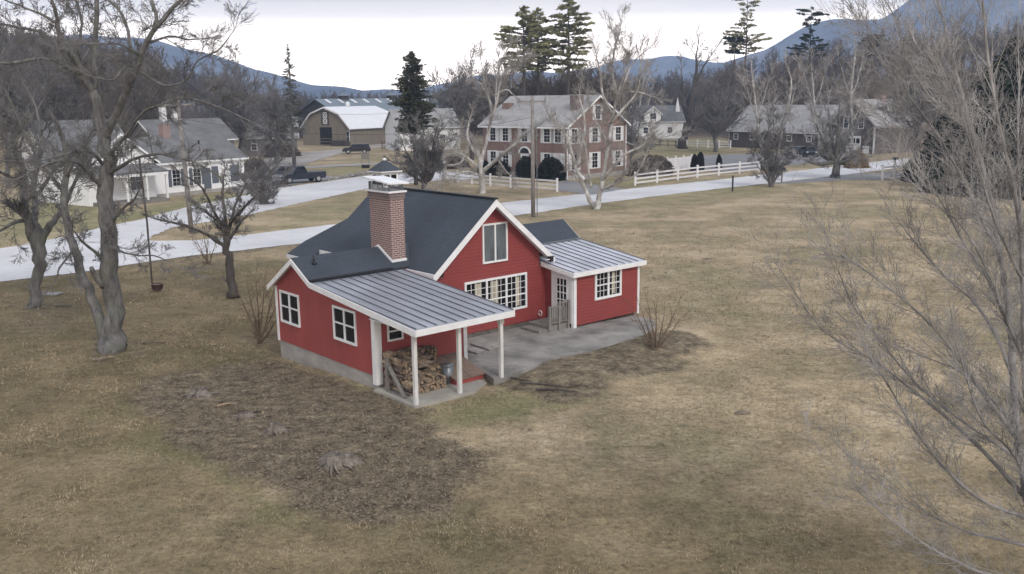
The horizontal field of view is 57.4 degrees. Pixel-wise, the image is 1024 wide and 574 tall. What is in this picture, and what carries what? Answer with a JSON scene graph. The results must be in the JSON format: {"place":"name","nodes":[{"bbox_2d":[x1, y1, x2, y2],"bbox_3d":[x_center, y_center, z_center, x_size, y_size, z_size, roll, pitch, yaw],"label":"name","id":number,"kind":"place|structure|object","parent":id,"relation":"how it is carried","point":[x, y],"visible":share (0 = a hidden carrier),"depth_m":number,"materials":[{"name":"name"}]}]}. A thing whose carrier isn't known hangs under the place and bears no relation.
{"place":"outdoors","nodes":[
{"label":"outdoors","id":0,"kind":"place"},
{"bbox_2d":[39,34,400,104],"bbox_3d":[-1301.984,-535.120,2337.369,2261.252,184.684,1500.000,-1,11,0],"label":"hills","id":1,"kind":"structure","parent":0,"point":[178,53],"depth_m":2151.71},
{"bbox_2d":[29,171,477,243],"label":"road","id":2,"kind":"structure","parent":0,"point":[133,230],"depth_m":83.86,"materials":[{"name":"asphalt"}]},
{"bbox_2d":[305,161,399,167],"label":"gravel path","id":3,"kind":"structure","parent":0,"point":[334,165],"depth_m":132.72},
{"bbox_2d":[0,0,907,89],"label":"sky","id":4,"kind":"structure","parent":0,"point":[355,44],"materials":[{"name":"white"}]},
{"bbox_2d":[0,158,909,281],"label":"road","id":5,"kind":"structure","parent":0,"point":[14,271],"depth_m":63.05,"materials":[{"name":"asphalt"}]},
{"bbox_2d":[0,69,1023,573],"bbox_3d":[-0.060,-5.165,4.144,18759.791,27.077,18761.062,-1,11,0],"label":"ground","id":6,"kind":"structure","parent":0,"point":[614,371],"depth_m":26.72,"materials":[{"name":"plant"}]},
{"bbox_2d":[0,20,43,187],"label":"bare tree","id":7,"kind":"object","parent":6,"relation":"on","point":[16,91],"visible":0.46,"depth_m":99.68,"materials":[{"name":"grey plant"}]},
{"bbox_2d":[11,33,87,120],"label":"bare tree","id":8,"kind":"object","parent":6,"relation":"on","point":[58,111],"visible":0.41,"depth_m":124.31,"materials":[{"name":"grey plant"}]},
{"bbox_2d":[0,67,112,308],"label":"dark maple tree","id":9,"kind":"object","parent":6,"relation":"on","point":[36,234],"visible":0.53,"depth_m":41.46,"materials":[{"name":"grey plant"}]},
{"bbox_2d":[17,119,123,183],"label":"white house","id":10,"kind":"structure","parent":6,"relation":"on","point":[68,127],"depth_m":106.22,"materials":[{"name":"grey"}]},
{"bbox_2d":[0,18,238,153],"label":"woods","id":11,"kind":"object","parent":6,"relation":"on","point":[116,87],"visible":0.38,"depth_m":140.28,"materials":[{"name":"plant"}]},
{"bbox_2d":[98,59,172,132],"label":"bare tree","id":12,"kind":"object","parent":6,"relation":"on","point":[141,76],"visible":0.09,"depth_m":148.50,"materials":[{"name":"grey plant"}]},
{"bbox_2d":[24,123,248,206],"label":"white farmhouse","id":13,"kind":"object","parent":6,"relation":"on","point":[161,182],"visible":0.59,"depth_m":90.80,"materials":[{"name":"grey"}]},
{"bbox_2d":[171,169,181,186],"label":"window","id":14,"kind":"structure","parent":13,"relation":"in","point":[175,174],"depth_m":91.70,"materials":[{"name":"white paint"}]},
{"bbox_2d":[0,0,298,354],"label":"old maple tree","id":15,"kind":"object","parent":6,"relation":"on","point":[112,338],"visible":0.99,"depth_m":32.48,"materials":[{"name":"grey plant"}]},
{"bbox_2d":[139,160,162,289],"bbox_3d":[-17.341,-3.022,45.065,0.596,6.380,0.593,9,15,41],"label":"rope swing","id":16,"kind":"object","parent":15,"relation":"hanging from","point":[156,285],"visible":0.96,"depth_m":45.35,"materials":[{"name":"brown fabric"}]},
{"bbox_2d":[162,100,194,232],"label":"utility pole","id":17,"kind":"object","parent":6,"relation":"on","point":[188,204],"visible":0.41,"depth_m":65.09,"materials":[{"name":"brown wood"}]},
{"bbox_2d":[128,106,237,144],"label":"grey house","id":18,"kind":"structure","parent":6,"relation":"on","point":[195,127],"depth_m":129.63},
{"bbox_2d":[176,386,223,402],"bbox_3d":[-9.946,3.285,29.370,1.195,0.294,1.315,8,14,35],"label":"tree stump","id":19,"kind":"object","parent":6,"relation":"on","point":[202,392],"visible":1,"depth_m":29.19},
{"bbox_2d":[192,217,219,264],"bbox_3d":[-17.420,-2.743,53.002,1.652,3.077,1.293,7,13,32],"label":"lilac bush","id":20,"kind":"object","parent":6,"relation":"on","point":[207,260],"visible":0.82,"depth_m":53.14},
{"bbox_2d":[140,153,279,298],"bbox_3d":[-13.468,-2.563,43.233,6.339,7.019,3.630,-1,11,0],"label":"apple tree","id":21,"kind":"object","parent":6,"relation":"on","point":[221,224],"visible":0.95,"depth_m":43.26,"materials":[{"name":"grey plant"}]},
{"bbox_2d":[181,56,260,124],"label":"bare tree","id":22,"kind":"object","parent":6,"relation":"on","point":[216,109],"visible":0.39,"depth_m":203.45,"materials":[{"name":"grey plant"}]},
{"bbox_2d":[201,60,281,149],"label":"bare tree","id":23,"kind":"object","parent":6,"relation":"on","point":[236,120],"visible":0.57,"depth_m":150.06,"materials":[{"name":"grey plant"}]},
{"bbox_2d":[232,260,276,343],"bbox_3d":[-9.349,0.600,35.290,2.244,3.228,1.732,-1,11,0],"label":"bare shrub","id":24,"kind":"object","parent":6,"relation":"on","point":[259,335],"visible":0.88,"depth_m":35.40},
{"bbox_2d":[226,142,293,203],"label":"lilac bush","id":25,"kind":"object","parent":6,"relation":"on","point":[265,176],"visible":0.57,"depth_m":82.73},
{"bbox_2d":[238,117,298,155],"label":"hip shed","id":26,"kind":"structure","parent":6,"relation":"on","point":[252,152],"depth_m":157.85,"materials":[{"name":"grey"}]},
{"bbox_2d":[239,72,311,163],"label":"bare tree","id":27,"kind":"object","parent":6,"relation":"on","point":[270,105],"visible":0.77,"depth_m":136.23,"materials":[{"name":"grey plant"}]},
{"bbox_2d":[260,422,294,437],"bbox_3d":[-6.519,3.908,26.011,0.908,0.314,0.952,-1,11,0],"label":"tree stump","id":28,"kind":"object","parent":6,"relation":"on","point":[275,428],"visible":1,"depth_m":25.95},
{"bbox_2d":[260,141,301,157],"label":"shrub","id":29,"kind":"object","parent":6,"relation":"on","point":[285,151],"visible":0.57,"depth_m":154.12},
{"bbox_2d":[232,176,332,193],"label":"parking strip","id":30,"kind":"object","parent":6,"relation":"on","point":[297,181],"visible":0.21,"depth_m":106.67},
{"bbox_2d":[274,165,326,183],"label":"pickup truck","id":31,"kind":"object","parent":30,"relation":"on","point":[299,172],"visible":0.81,"depth_m":104.69,"materials":[{"name":"paint"}]},
{"bbox_2d":[277,44,307,165],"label":"thin spruce","id":32,"kind":"object","parent":6,"relation":"on","point":[291,119],"visible":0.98,"depth_m":129.93,"materials":[{"name":"green plant"}]},
{"bbox_2d":[263,144,385,168],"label":"gravel drive","id":33,"kind":"structure","parent":6,"relation":"on","point":[306,158],"depth_m":152.60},
{"bbox_2d":[342,143,370,153],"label":"parked car","id":34,"kind":"object","parent":33,"relation":"on","point":[364,148],"visible":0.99,"depth_m":160.68,"materials":[{"name":"paint"}]},
{"bbox_2d":[312,450,364,478],"bbox_3d":[-4.508,4.352,23.601,1.318,0.357,1.456,7,13,32],"label":"tree stump","id":35,"kind":"object","parent":6,"relation":"on","point":[331,461],"visible":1,"depth_m":23.46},
{"bbox_2d":[301,102,387,145],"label":"gambrel barn","id":36,"kind":"structure","parent":6,"relation":"on","point":[326,123],"depth_m":192.26,"materials":[{"name":"brown metal"}]},
{"bbox_2d":[320,127,331,144],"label":"barn door","id":37,"kind":"structure","parent":36,"relation":"in","point":[325,132],"depth_m":191.82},
{"bbox_2d":[332,127,346,139],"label":"sliding door","id":38,"kind":"structure","parent":36,"relation":"in","point":[335,130],"depth_m":189.82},
{"bbox_2d":[326,171,371,180],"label":"stone wall","id":39,"kind":"structure","parent":6,"relation":"on","point":[346,176],"depth_m":112.28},
{"bbox_2d":[217,88,481,115],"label":"woods","id":40,"kind":"object","parent":6,"relation":"on","point":[306,101],"visible":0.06,"depth_m":326.22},
{"bbox_2d":[125,352,604,524],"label":"wood chips","id":41,"kind":"object","parent":6,"relation":"on","point":[362,478],"visible":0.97,"depth_m":24.66,"materials":[{"name":"brown plant"}]},
{"bbox_2d":[293,92,482,137],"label":"riding arena","id":42,"kind":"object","parent":6,"relation":"on","point":[316,104],"visible":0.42,"depth_m":224.66,"materials":[{"name":"grey metal"}]},
{"bbox_2d":[388,51,438,184],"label":"spruce tree","id":43,"kind":"object","parent":6,"relation":"on","point":[410,98],"visible":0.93,"depth_m":98.65,"materials":[{"name":"green plant"}]},
{"bbox_2d":[383,110,458,188],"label":"apple tree","id":44,"kind":"object","parent":6,"relation":"on","point":[430,168],"visible":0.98,"depth_m":93.14,"materials":[{"name":"grey plant"}]},
{"bbox_2d":[382,108,459,150],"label":"white outbuilding","id":45,"kind":"structure","parent":6,"relation":"on","point":[390,123],"depth_m":172.42,"materials":[{"name":"grey"}]},
{"bbox_2d":[418,109,477,180],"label":"sycamore tree","id":46,"kind":"object","parent":6,"relation":"on","point":[456,164],"visible":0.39,"depth_m":105.27,"materials":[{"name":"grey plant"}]},
{"bbox_2d":[425,59,478,131],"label":"bare tree","id":47,"kind":"object","parent":6,"relation":"on","point":[442,101],"visible":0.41,"depth_m":190.56,"materials":[{"name":"grey plant"}]},
{"bbox_2d":[439,155,470,168],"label":"shrub","id":48,"kind":"object","parent":6,"relation":"on","point":[454,157],"visible":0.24,"depth_m":124.56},
{"bbox_2d":[267,158,646,408],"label":"red house","id":49,"kind":"structure","parent":6,"relation":"on","point":[389,263],"depth_m":34.24,"materials":[{"name":"wood"}]},
{"bbox_2d":[279,290,300,327],"bbox_3d":[-7.961,0.769,33.488,0.063,1.170,1.410,-10,15,-40],"label":"window","id":50,"kind":"structure","parent":49,"relation":"in","point":[289,302],"depth_m":33.46,"materials":[{"name":"white paint"}]},
{"bbox_2d":[332,305,356,345],"bbox_3d":[-5.506,1.258,30.716,0.063,1.150,1.420,-10,15,-40],"label":"window","id":51,"kind":"structure","parent":49,"relation":"in","point":[344,320],"depth_m":30.70,"materials":[{"name":"white paint"}]},
{"bbox_2d":[384,357,405,398],"bbox_3d":[-3.610,2.810,28.974,0.120,1.100,1.020,-10,15,-40],"label":"wood rack","id":52,"kind":"object","parent":49,"relation":"on","point":[388,370],"visible":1,"depth_m":29.11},
{"bbox_2d":[387,325,403,341],"bbox_3d":[-3.725,1.392,29.893,0.600,0.640,0.063,-10,15,-40],"label":"window","id":53,"kind":"structure","parent":49,"relation":"in","point":[393,334],"depth_m":29.89,"materials":[{"name":"white paint"}]},
{"bbox_2d":[440,362,453,383],"bbox_3d":[-2.092,2.759,30.232,0.458,0.670,0.458,-1,11,0],"label":"trash can","id":54,"kind":"object","parent":49,"relation":"on","point":[447,368],"visible":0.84,"depth_m":30.06,"materials":[{"name":"metal"}]},
{"bbox_2d":[434,355,470,380],"bbox_3d":[-2.074,2.647,30.584,0.610,0.440,1.550,-10,15,-40],"label":"cellar door","id":55,"kind":"structure","parent":49,"relation":"in","point":[440,359],"depth_m":30.51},
{"bbox_2d":[442,352,485,376],"bbox_3d":[-1.600,2.560,30.989,0.610,0.440,1.550,-10,15,-40],"label":"cellar door","id":56,"kind":"structure","parent":49,"relation":"in","point":[468,367],"depth_m":30.89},
{"bbox_2d":[482,221,507,263],"bbox_3d":[-0.633,-1.675,35.324,1.230,1.500,0.063,-10,15,-40],"label":"window","id":57,"kind":"structure","parent":49,"relation":"in","point":[494,235],"depth_m":35.33,"materials":[{"name":"white paint"}]},
{"bbox_2d":[464,272,526,309],"bbox_3d":[-0.580,0.319,35.752,3.100,1.410,0.063,-10,15,-40],"label":"window","id":58,"kind":"structure","parent":49,"relation":"in","point":[510,291],"depth_m":35.98,"materials":[{"name":"white paint"}]},
{"bbox_2d":[554,274,569,319],"bbox_3d":[1.953,0.438,36.713,0.077,1.830,0.880,-10,15,-40],"label":"door","id":59,"kind":"structure","parent":49,"relation":"in","point":[561,283],"depth_m":36.68,"materials":[{"name":"white paint"}]},
{"bbox_2d":[594,269,621,300],"bbox_3d":[3.855,-0.136,37.402,1.540,1.160,0.063,-10,15,-40],"label":"window","id":60,"kind":"structure","parent":49,"relation":"in","point":[607,284],"depth_m":37.40,"materials":[{"name":"white paint"}]},
{"bbox_2d":[432,43,507,159],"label":"bare tree","id":61,"kind":"object","parent":6,"relation":"on","point":[469,95],"visible":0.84,"depth_m":139.51,"materials":[{"name":"grey plant"}]},
{"bbox_2d":[413,31,556,193],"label":"sycamore tree","id":62,"kind":"object","parent":6,"relation":"on","point":[480,157],"visible":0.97,"depth_m":89.39,"materials":[{"name":"beige plant"}]},
{"bbox_2d":[488,160,511,176],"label":"round shrub","id":63,"kind":"object","parent":6,"relation":"on","point":[492,170],"visible":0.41,"depth_m":110.32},
{"bbox_2d":[445,170,558,191],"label":"rail fence","id":64,"kind":"object","parent":6,"relation":"on","point":[510,178],"visible":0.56,"depth_m":96.20,"materials":[{"name":"white paint"}]},
{"bbox_2d":[493,5,551,95],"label":"pine tree","id":65,"kind":"object","parent":6,"relation":"on","point":[534,30],"visible":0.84,"depth_m":133.24,"materials":[{"name":"green plant"}]},
{"bbox_2d":[514,156,535,177],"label":"round shrub","id":66,"kind":"object","parent":6,"relation":"on","point":[523,168],"visible":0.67,"depth_m":106.86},
{"bbox_2d":[518,96,545,216],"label":"utility pole","id":67,"kind":"object","parent":6,"relation":"on","point":[532,101],"visible":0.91,"depth_m":71.56,"materials":[{"name":"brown wood"}]},
{"bbox_2d":[513,7,557,95],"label":"pine tree","id":68,"kind":"object","parent":6,"relation":"on","point":[541,61],"visible":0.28,"depth_m":138.26,"materials":[{"name":"green plant"}]},
{"bbox_2d":[535,156,565,181],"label":"round shrub","id":69,"kind":"object","parent":6,"relation":"on","point":[551,168],"visible":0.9,"depth_m":103.33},
{"bbox_2d":[477,94,633,179],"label":"brick house","id":70,"kind":"structure","parent":6,"relation":"on","point":[501,132],"depth_m":107.98,"materials":[{"name":"brown"}]},
{"bbox_2d":[542,0,595,94],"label":"pine tree","id":71,"kind":"object","parent":6,"relation":"on","point":[558,30],"visible":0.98,"depth_m":134.76,"materials":[{"name":"green plant"}]},
{"bbox_2d":[473,58,755,133],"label":"woods","id":72,"kind":"object","parent":6,"relation":"on","point":[560,88],"visible":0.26,"depth_m":159.64,"materials":[{"name":"plant"}]},
{"bbox_2d":[542,3,694,208],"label":"sycamore tree","id":73,"kind":"object","parent":6,"relation":"on","point":[605,173],"visible":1,"depth_m":75.93,"materials":[{"name":"beige plant"}]},
{"bbox_2d":[616,93,671,167],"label":"bare tree","id":74,"kind":"object","parent":6,"relation":"on","point":[631,138],"visible":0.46,"depth_m":115.21,"materials":[{"name":"grey plant"}]},
{"bbox_2d":[631,57,658,105],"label":"birch tree","id":75,"kind":"object","parent":6,"relation":"on","point":[643,81],"visible":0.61,"depth_m":210.42,"materials":[{"name":"grey plant"}]},
{"bbox_2d":[626,155,674,176],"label":"brown hedge","id":76,"kind":"object","parent":6,"relation":"on","point":[665,164],"visible":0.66,"depth_m":108.29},
{"bbox_2d":[628,98,685,138],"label":"white cottage","id":77,"kind":"structure","parent":6,"relation":"on","point":[675,112],"depth_m":206.99,"materials":[{"name":"grey"}]},
{"bbox_2d":[625,291,691,349],"bbox_3d":[5.263,1.231,33.434,2.500,2.377,1.554,-1,11,0],"label":"bare shrub","id":78,"kind":"object","parent":6,"relation":"on","point":[649,343],"visible":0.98,"depth_m":33.51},
{"bbox_2d":[667,154,691,168],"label":"panel fence","id":79,"kind":"object","parent":6,"relation":"on","point":[682,162],"visible":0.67,"depth_m":116.04,"materials":[{"name":"white paint"}]},
{"bbox_2d":[634,159,760,185],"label":"rail fence","id":80,"kind":"object","parent":6,"relation":"on","point":[739,170],"visible":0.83,"depth_m":105.69,"materials":[{"name":"white paint"}]},
{"bbox_2d":[670,24,726,148],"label":"crooked tree","id":81,"kind":"object","parent":6,"relation":"on","point":[682,144],"visible":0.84,"depth_m":164.10,"materials":[{"name":"beige plant"}]},
{"bbox_2d":[675,139,731,148],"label":"rail fence","id":82,"kind":"object","parent":6,"relation":"on","point":[708,143],"visible":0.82,"depth_m":167.15,"materials":[{"name":"white paint"}]},
{"bbox_2d":[683,72,755,151],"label":"bare tree","id":83,"kind":"object","parent":6,"relation":"on","point":[715,116],"visible":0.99,"depth_m":152.96,"materials":[{"name":"grey plant"}]},
{"bbox_2d":[722,36,748,122],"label":"pine tree","id":84,"kind":"object","parent":6,"relation":"on","point":[729,39],"visible":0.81,"depth_m":193.79,"materials":[{"name":"green plant"}]},
{"bbox_2d":[722,0,772,111],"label":"pine tree","id":85,"kind":"object","parent":6,"relation":"on","point":[749,41],"visible":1,"depth_m":183.40,"materials":[{"name":"green plant"}]},
{"bbox_2d":[730,52,783,166],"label":"birch tree","id":86,"kind":"object","parent":6,"relation":"on","point":[757,110],"visible":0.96,"depth_m":118.31,"materials":[{"name":"grey plant"}]},
{"bbox_2d":[692,153,845,171],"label":"side drive","id":87,"kind":"structure","parent":6,"relation":"on","point":[709,160],"depth_m":133.13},
{"bbox_2d":[784,146,806,157],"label":"parked car","id":88,"kind":"object","parent":87,"relation":"on","point":[801,150],"visible":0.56,"depth_m":136.98,"materials":[{"name":"paint"}]},
{"bbox_2d":[746,95,797,186],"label":"lilac bush","id":89,"kind":"object","parent":6,"relation":"on","point":[772,168],"visible":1,"depth_m":93.24,"materials":[{"name":"plant"}]},
{"bbox_2d":[760,51,809,161],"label":"birch tree","id":90,"kind":"object","parent":6,"relation":"on","point":[791,89],"visible":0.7,"depth_m":123.40,"materials":[{"name":"grey plant"}]},
{"bbox_2d":[785,6,829,104],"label":"pine tree","id":91,"kind":"object","parent":6,"relation":"on","point":[811,30],"visible":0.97,"depth_m":178.81,"materials":[{"name":"green plant"}]},
{"bbox_2d":[791,45,836,148],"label":"birch tree","id":92,"kind":"object","parent":6,"relation":"on","point":[813,97],"visible":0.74,"depth_m":138.33,"materials":[{"name":"grey plant"}]},
{"bbox_2d":[726,94,925,153],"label":"long barn","id":93,"kind":"structure","parent":6,"relation":"on","point":[739,138],"depth_m":155.34,"materials":[{"name":"grey"}]},
{"bbox_2d":[786,81,877,177],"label":"apple tree","id":94,"kind":"object","parent":6,"relation":"on","point":[830,147],"visible":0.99,"depth_m":102.53,"materials":[{"name":"grey plant"}]},
{"bbox_2d":[833,26,872,150],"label":"birch tree","id":95,"kind":"object","parent":6,"relation":"on","point":[851,90],"visible":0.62,"depth_m":134.93,"materials":[{"name":"grey plant"}]},
{"bbox_2d":[844,150,870,167],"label":"tan bush","id":96,"kind":"object","parent":6,"relation":"on","point":[851,164],"visible":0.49,"depth_m":116.61,"materials":[{"name":"brown plant"}]},
{"bbox_2d":[706,10,1023,139],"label":"woods","id":97,"kind":"object","parent":6,"relation":"on","point":[786,75],"visible":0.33,"depth_m":241.68,"materials":[{"name":"plant"}]},
{"bbox_2d":[856,33,890,94],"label":"pine tree","id":98,"kind":"object","parent":6,"relation":"on","point":[877,44],"visible":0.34,"depth_m":174.74,"materials":[{"name":"green plant"}]},
{"bbox_2d":[730,0,1023,573],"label":"multi stem tree","id":99,"kind":"object","parent":6,"relation":"on","point":[994,233],"visible":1,"depth_m":15.65,"materials":[{"name":"plant"}]},
{"bbox_2d":[900,155,932,182],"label":"yew hedge","id":100,"kind":"object","parent":6,"relation":"on","point":[908,171],"visible":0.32,"depth_m":96.77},
{"bbox_2d":[868,36,971,157],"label":"bare tree","id":101,"kind":"object","parent":6,"relation":"on","point":[909,122],"visible":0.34,"depth_m":128.89,"materials":[{"name":"grey plant"}]},
{"bbox_2d":[915,93,966,159],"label":"evergreen tree","id":102,"kind":"object","parent":6,"relation":"on","point":[943,117],"visible":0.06,"depth_m":100.89,"materials":[{"name":"green plant"}]},
{"bbox_2d":[919,154,966,193],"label":"yew hedge","id":103,"kind":"object","parent":6,"relation":"on","point":[935,176],"visible":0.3,"depth_m":86.05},
{"bbox_2d":[922,35,1023,169],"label":"evergreen tree","id":104,"kind":"object","parent":6,"relation":"on","point":[1008,52],"visible":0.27,"depth_m":87.39,"materials":[{"name":"green plant"}]},
{"bbox_2d":[950,155,1003,197],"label":"yew hedge","id":105,"kind":"object","parent":6,"relation":"on","point":[969,181],"visible":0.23,"depth_m":82.33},
{"bbox_2d":[994,154,1023,200],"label":"yew hedge","id":106,"kind":"object","parent":6,"relation":"on","point":[1022,187],"visible":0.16,"depth_m":80.58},
{"bbox_2d":[362,56,720,93],"bbox_3d":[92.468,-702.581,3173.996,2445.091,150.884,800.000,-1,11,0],"label":"hills","id":107,"kind":"structure","parent":0,"point":[668,63],"depth_m":3037.46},
{"bbox_2d":[467,315,655,384],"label":"patio","id":108,"kind":"structure","parent":0,"point":[525,351],"depth_m":34.27,"materials":[{"name":"concrete"}]},
{"bbox_2d":[470,338,497,350],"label":"stone slab","id":109,"kind":"structure","parent":108,"relation":"on","point":[485,344],"depth_m":33.81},
{"bbox_2d":[521,300,569,333],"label":"door steps","id":110,"kind":"structure","parent":108,"relation":"on","point":[550,323],"depth_m":36.17,"materials":[{"name":"grey wood"}]},
{"bbox_2d":[558,180,621,194],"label":"driveway","id":111,"kind":"structure","parent":0,"point":[570,186],"depth_m":94.71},
{"bbox_2d":[760,172,900,184],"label":"side road","id":112,"kind":"structure","parent":0,"point":[855,177],"depth_m":102.59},
{"bbox_2d":[650,0,1023,94],"bbox_3d":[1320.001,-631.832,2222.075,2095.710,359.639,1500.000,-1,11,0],"label":"hills","id":113,"kind":"structure","parent":0,"point":[824,33],"depth_m":1999.74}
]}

